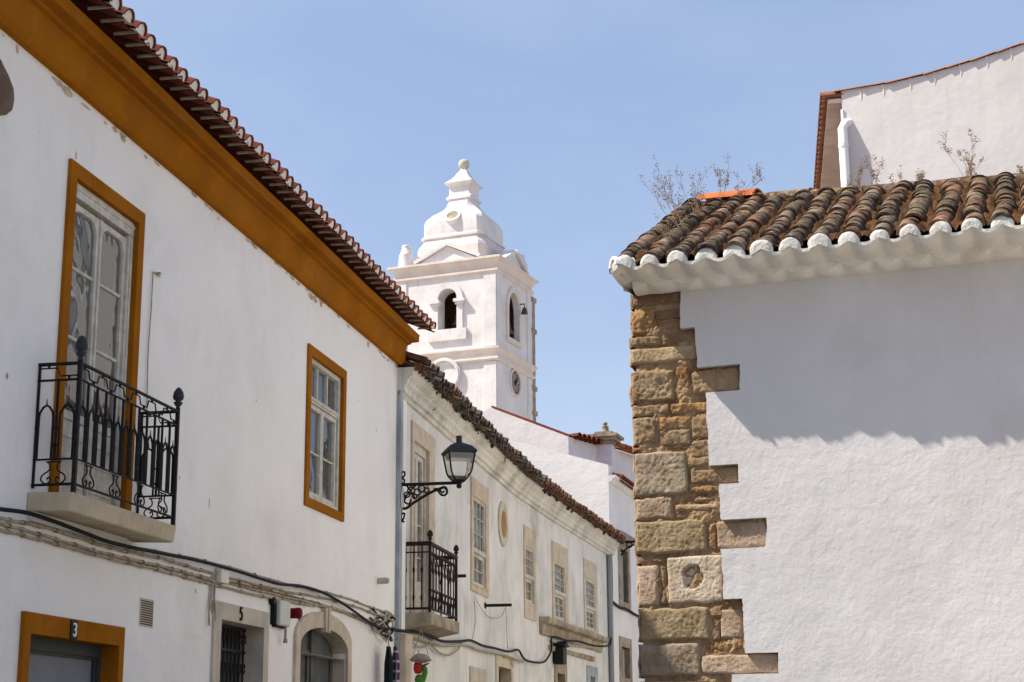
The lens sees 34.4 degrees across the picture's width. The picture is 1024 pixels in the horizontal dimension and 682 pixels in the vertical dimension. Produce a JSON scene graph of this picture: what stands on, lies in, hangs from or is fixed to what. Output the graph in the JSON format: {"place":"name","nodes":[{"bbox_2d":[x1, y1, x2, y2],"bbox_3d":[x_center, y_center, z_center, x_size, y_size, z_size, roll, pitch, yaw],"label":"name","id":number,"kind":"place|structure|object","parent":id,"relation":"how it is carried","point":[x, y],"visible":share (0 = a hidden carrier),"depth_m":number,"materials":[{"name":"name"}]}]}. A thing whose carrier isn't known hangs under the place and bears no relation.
{"place":"outdoors","nodes":[
{"label":"outdoors","id":0,"kind":"place"},
{"bbox_2d":[387,159,538,421],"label":"bell tower","id":1,"kind":"structure","parent":0,"point":[466,282],"depth_m":79.01,"materials":[{"name":"white paint"}]},
{"bbox_2d":[122,0,1023,454],"label":"sky","id":2,"kind":"structure","parent":0,"point":[557,109],"materials":[{"name":"blue"}]},
{"bbox_2d":[609,172,1023,681],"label":"corner house","id":3,"kind":"structure","parent":0,"point":[826,392],"depth_m":11.18,"materials":[{"name":"paint"}]},
{"bbox_2d":[638,155,688,229],"bbox_3d":[1.149,-1.134,12.613,0.353,0.669,0.338,0,-14,0],"label":"dry weed","id":4,"kind":"object","parent":3,"relation":"on","point":[666,198],"visible":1,"depth_m":12.57,"materials":[{"name":"brown plant"}]},
{"bbox_2d":[654,209,673,247],"bbox_3d":[1.104,-0.806,11.964,0.149,0.309,0.109,-7,-15,24],"label":"dry weed","id":5,"kind":"object","parent":3,"relation":"on","point":[668,239],"visible":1,"depth_m":11.94,"materials":[{"name":"brown plant"}]},
{"bbox_2d":[674,164,710,210],"bbox_3d":[1.468,-1.240,13.376,0.295,0.418,0.139,-6,-15,23],"label":"dry weed","id":6,"kind":"object","parent":3,"relation":"on","point":[691,194],"visible":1,"depth_m":13.36,"materials":[{"name":"brown plant"}]},
{"bbox_2d":[713,150,731,194],"bbox_3d":[1.747,-1.385,13.712,0.158,0.379,0.130,-6,-15,22],"label":"dry weed","id":7,"kind":"object","parent":3,"relation":"on","point":[720,182],"visible":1,"depth_m":13.71,"materials":[{"name":"brown plant"}]},
{"bbox_2d":[733,163,763,194],"bbox_3d":[1.962,-1.343,13.642,0.268,0.299,0.126,-7,-15,23],"label":"dry weed","id":8,"kind":"object","parent":3,"relation":"on","point":[759,174],"visible":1,"depth_m":13.62,"materials":[{"name":"brown plant"}]},
{"bbox_2d":[846,162,867,185],"bbox_3d":[2.778,-1.297,13.299,0.103,0.254,0.194,11,-18,-38],"label":"dry weed","id":9,"kind":"object","parent":3,"relation":"on","point":[859,173],"visible":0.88,"depth_m":13.29,"materials":[{"name":"brown plant"}]},
{"bbox_2d":[861,155,885,184],"bbox_3d":[2.893,-1.335,13.253,0.206,0.303,0.164,0,-14,0],"label":"dry weed","id":10,"kind":"object","parent":3,"relation":"on","point":[873,175],"visible":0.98,"depth_m":13.25,"materials":[{"name":"brown plant"}]},
{"bbox_2d":[889,165,902,182],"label":"dry weed","id":11,"kind":"object","parent":3,"relation":"on","point":[900,175],"visible":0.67,"depth_m":13.22,"materials":[{"name":"brown plant"}]},
{"bbox_2d":[915,168,925,181],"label":"dry weed","id":12,"kind":"object","parent":3,"relation":"on","point":[920,176],"visible":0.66,"depth_m":13.15,"materials":[{"name":"brown plant"}]},
{"bbox_2d":[938,128,984,175],"bbox_3d":[3.547,-1.448,13.079,0.369,0.561,0.252,-13,-19,42],"label":"dry weed","id":13,"kind":"object","parent":3,"relation":"on","point":[970,171],"visible":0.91,"depth_m":13.04,"materials":[{"name":"brown plant"}]},
{"bbox_2d":[1016,164,1023,172],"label":"dry weed","id":14,"kind":"object","parent":3,"relation":"on","point":[1021,170],"visible":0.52,"depth_m":12.87,"materials":[{"name":"brown plant"}]},
{"label":"ground","id":15,"kind":"structure","parent":0,"visible":0},
{"bbox_2d":[0,0,435,681],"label":"town house","id":16,"kind":"structure","parent":15,"relation":"on","point":[210,310],"depth_m":12.60,"materials":[{"name":"paint"}]},
{"bbox_2d":[48,158,145,510],"bbox_3d":[-2.958,0.031,11.484,0.245,2.290,1.225,-3,-14,11],"label":"balcony window","id":17,"kind":"structure","parent":16,"relation":"in","point":[102,274],"depth_m":11.58,"materials":[{"name":"paint"}]},
{"bbox_2d":[0,507,391,629],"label":"power cable","id":18,"kind":"object","parent":16,"relation":"attached to","point":[45,518],"visible":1,"depth_m":12.29,"materials":[{"name":"black plastic"}]},
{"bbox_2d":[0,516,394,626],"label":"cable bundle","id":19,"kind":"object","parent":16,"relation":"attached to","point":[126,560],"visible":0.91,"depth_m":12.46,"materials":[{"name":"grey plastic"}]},
{"bbox_2d":[208,571,217,625],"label":"drop cables","id":20,"kind":"object","parent":16,"relation":"attached to","point":[212,602],"visible":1,"depth_m":13.22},
{"bbox_2d":[215,567,228,583],"bbox_3d":[-2.353,1.907,13.442,0.060,0.122,0.181,-3,-14,11],"label":"junction box","id":21,"kind":"object","parent":16,"relation":"attached to","point":[222,576],"visible":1,"depth_m":13.38,"materials":[{"name":"white plastic"}]},
{"bbox_2d":[210,600,269,681],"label":"doorway","id":22,"kind":"structure","parent":16,"relation":"in","point":[239,634],"depth_m":14.13,"materials":[{"name":"stone"}]},
{"bbox_2d":[270,600,289,642],"bbox_3d":[-2.063,2.500,14.756,0.075,0.366,0.355,-3,-14,11],"label":"meter box","id":23,"kind":"object","parent":16,"relation":"attached to","point":[280,614],"visible":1,"depth_m":14.69,"materials":[{"name":"grey plastic"}]},
{"bbox_2d":[290,608,302,618],"bbox_3d":[-1.976,2.477,15.059,0.135,0.100,0.099,-3,-14,11],"label":"alarm bell","id":24,"kind":"object","parent":16,"relation":"attached to","point":[296,613],"visible":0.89,"depth_m":15.02,"materials":[{"name":"red"}]},
{"bbox_2d":[292,608,351,681],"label":"arched doorway","id":25,"kind":"structure","parent":16,"relation":"in","point":[317,636],"depth_m":16.26,"materials":[{"name":"beige stone"}]},
{"bbox_2d":[303,343,346,521],"bbox_3d":[-1.926,0.938,16.485,0.182,1.575,1.260,-3,-14,11],"label":"window","id":26,"kind":"structure","parent":16,"relation":"in","point":[326,381],"depth_m":16.63,"materials":[{"name":"paint"}]},
{"bbox_2d":[369,608,396,641],"bbox_3d":[-1.394,3.106,18.082,0.084,0.362,0.935,-3,-14,11],"label":"cable tangle","id":27,"kind":"object","parent":16,"relation":"attached to","point":[382,623],"visible":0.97,"depth_m":18.04,"materials":[{"name":"black"}]},
{"bbox_2d":[384,637,392,681],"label":"hanging jacket","id":28,"kind":"object","parent":27,"relation":"hanging from","point":[388,669],"visible":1,"depth_m":17.75,"materials":[{"name":"black fabric"}]},
{"bbox_2d":[392,637,399,681],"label":"hanging shirt","id":29,"kind":"object","parent":27,"relation":"hanging from","point":[396,667],"visible":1,"depth_m":17.86,"materials":[{"name":"fabric"}]},
{"bbox_2d":[401,435,476,522],"bbox_3d":[-0.853,1.575,19.000,0.921,0.992,0.430,0,-14,0],"label":"street lamp","id":30,"kind":"object","parent":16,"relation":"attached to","point":[459,450],"visible":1,"depth_m":19.01,"materials":[{"name":"black metal"}]},
{"bbox_2d":[394,351,624,681],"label":"old town house","id":31,"kind":"structure","parent":15,"relation":"on","point":[521,539],"depth_m":24.36,"materials":[{"name":"paint"}]},
{"bbox_2d":[410,629,431,662],"bbox_3d":[-1.022,3.417,18.554,0.251,0.386,0.251,0,-14,0],"label":"hanging basket","id":32,"kind":"object","parent":31,"relation":"hanging from","point":[420,658],"visible":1,"depth_m":18.45,"materials":[{"name":"wicker"}]},
{"bbox_2d":[413,651,428,681],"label":"hanging ornament","id":33,"kind":"object","parent":32,"relation":"hanging from","point":[419,668],"visible":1,"depth_m":18.46,"materials":[{"name":"red"}]},
{"bbox_2d":[409,420,434,612],"bbox_3d":[-1.188,2.300,20.237,0.225,2.460,1.258,-3,-14,10],"label":"balcony window","id":34,"kind":"structure","parent":31,"relation":"in","point":[422,457],"depth_m":20.38,"materials":[{"name":"beige stone"}]},
{"bbox_2d":[469,666,485,681],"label":"low window","id":35,"kind":"structure","parent":31,"relation":"in","point":[476,674],"depth_m":23.04,"materials":[{"name":"stone"}]},
{"bbox_2d":[470,476,488,597],"bbox_3d":[-0.560,2.840,23.823,0.225,1.607,1.295,-3,-14,10],"label":"window","id":36,"kind":"structure","parent":31,"relation":"in","point":[479,494],"depth_m":23.90,"materials":[{"name":"beige stone"}]},
{"bbox_2d":[391,563,612,663],"bbox_3d":[0.290,3.885,26.842,0.268,2.769,17.392,-3,-14,11],"label":"street cable","id":37,"kind":"object","parent":31,"relation":"attached to","point":[461,641],"visible":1,"depth_m":24.64,"materials":[{"name":"black plastic"}]},
{"bbox_2d":[498,501,508,546],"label":"oval window","id":38,"kind":"structure","parent":31,"relation":"in","point":[503,527],"depth_m":25.70,"materials":[{"name":"stone"}]},
{"bbox_2d":[495,654,513,681],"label":"shop doorway","id":39,"kind":"structure","parent":31,"relation":"in","point":[504,671],"depth_m":25.61,"materials":[{"name":"beige stone"}]},
{"bbox_2d":[413,597,602,666],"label":"loose wires","id":40,"kind":"object","parent":31,"relation":"attached to","point":[458,648],"visible":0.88,"depth_m":22.88,"materials":[{"name":"grey plastic"}]},
{"bbox_2d":[523,524,536,621],"bbox_3d":[0.203,3.903,27.761,0.220,1.526,0.971,-3,-14,12],"label":"window","id":41,"kind":"structure","parent":31,"relation":"in","point":[529,535],"depth_m":27.79,"materials":[{"name":"beige stone"}]},
{"bbox_2d":[551,540,568,622],"bbox_3d":[0.783,4.444,30.294,0.220,1.423,1.383,-4,-14,13],"label":"window","id":42,"kind":"structure","parent":31,"relation":"in","point":[559,554],"depth_m":30.37,"materials":[{"name":"beige stone"}]},
{"bbox_2d":[554,664,566,681],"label":"small doorway","id":43,"kind":"structure","parent":31,"relation":"in","point":[560,671],"depth_m":29.94,"materials":[{"name":"stone"}]},
{"bbox_2d":[553,641,568,664],"bbox_3d":[0.873,5.534,29.398,0.220,0.400,0.400,-4,-14,13],"label":"doorway lantern","id":44,"kind":"object","parent":31,"relation":"attached to","point":[560,655],"visible":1,"depth_m":29.26,"materials":[{"name":"black metal"}]},
{"bbox_2d":[583,558,597,633],"bbox_3d":[1.476,5.125,33.124,0.220,1.418,1.420,-4,-14,13],"label":"window","id":45,"kind":"structure","parent":31,"relation":"in","point":[590,592],"depth_m":33.19,"materials":[{"name":"beige stone"}]},
{"bbox_2d":[586,665,597,681],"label":"low window","id":46,"kind":"structure","parent":31,"relation":"in","point":[591,672],"depth_m":32.69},
{"bbox_2d":[482,406,601,461],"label":"church annex","id":47,"kind":"object","parent":15,"relation":"on","point":[512,426],"visible":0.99,"depth_m":44.92,"materials":[{"name":"paint"}]},
{"bbox_2d":[508,440,644,681],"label":"gable house","id":48,"kind":"structure","parent":15,"relation":"on","point":[602,490],"depth_m":37.06,"materials":[{"name":"paint"}]},
{"bbox_2d":[613,601,638,616],"bbox_3d":[2.727,6.181,37.769,0.058,0.176,4.040,-4,-14,15],"label":"facade cable","id":49,"kind":"object","parent":48,"relation":"attached to","point":[626,609],"visible":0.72,"depth_m":37.07,"materials":[{"name":"black plastic"}]},
{"bbox_2d":[619,636,632,681],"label":"low window","id":50,"kind":"structure","parent":48,"relation":"in","point":[624,642],"depth_m":37.28,"materials":[{"name":"stone"}]},
{"bbox_2d":[618,531,634,612],"bbox_3d":[2.555,5.259,37.538,0.220,1.731,1.529,-4,-14,15],"label":"window","id":51,"kind":"structure","parent":48,"relation":"in","point":[627,537],"depth_m":37.73,"materials":[{"name":"stone"}]},
{"bbox_2d":[621,540,634,555],"bbox_3d":[2.873,4.637,37.222,0.915,0.373,0.260,-4,-14,15],"label":"wall lamp","id":52,"kind":"object","parent":48,"relation":"attached to","point":[629,546],"visible":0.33,"depth_m":37.28,"materials":[{"name":"black metal"}]},
{"bbox_2d":[586,422,623,466],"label":"corner pier","id":53,"kind":"structure","parent":15,"relation":"on","point":[610,440],"depth_m":45.55,"materials":[{"name":"paint"}]},
{"bbox_2d":[612,443,638,483],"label":"side wing","id":54,"kind":"structure","parent":15,"relation":"on","point":[622,462],"depth_m":46.02,"materials":[{"name":"white paint"}]},
{"bbox_2d":[813,42,1023,188],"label":"house","id":55,"kind":"structure","parent":15,"relation":"on","point":[904,122],"depth_m":21.45,"materials":[{"name":"paint"}]}
]}

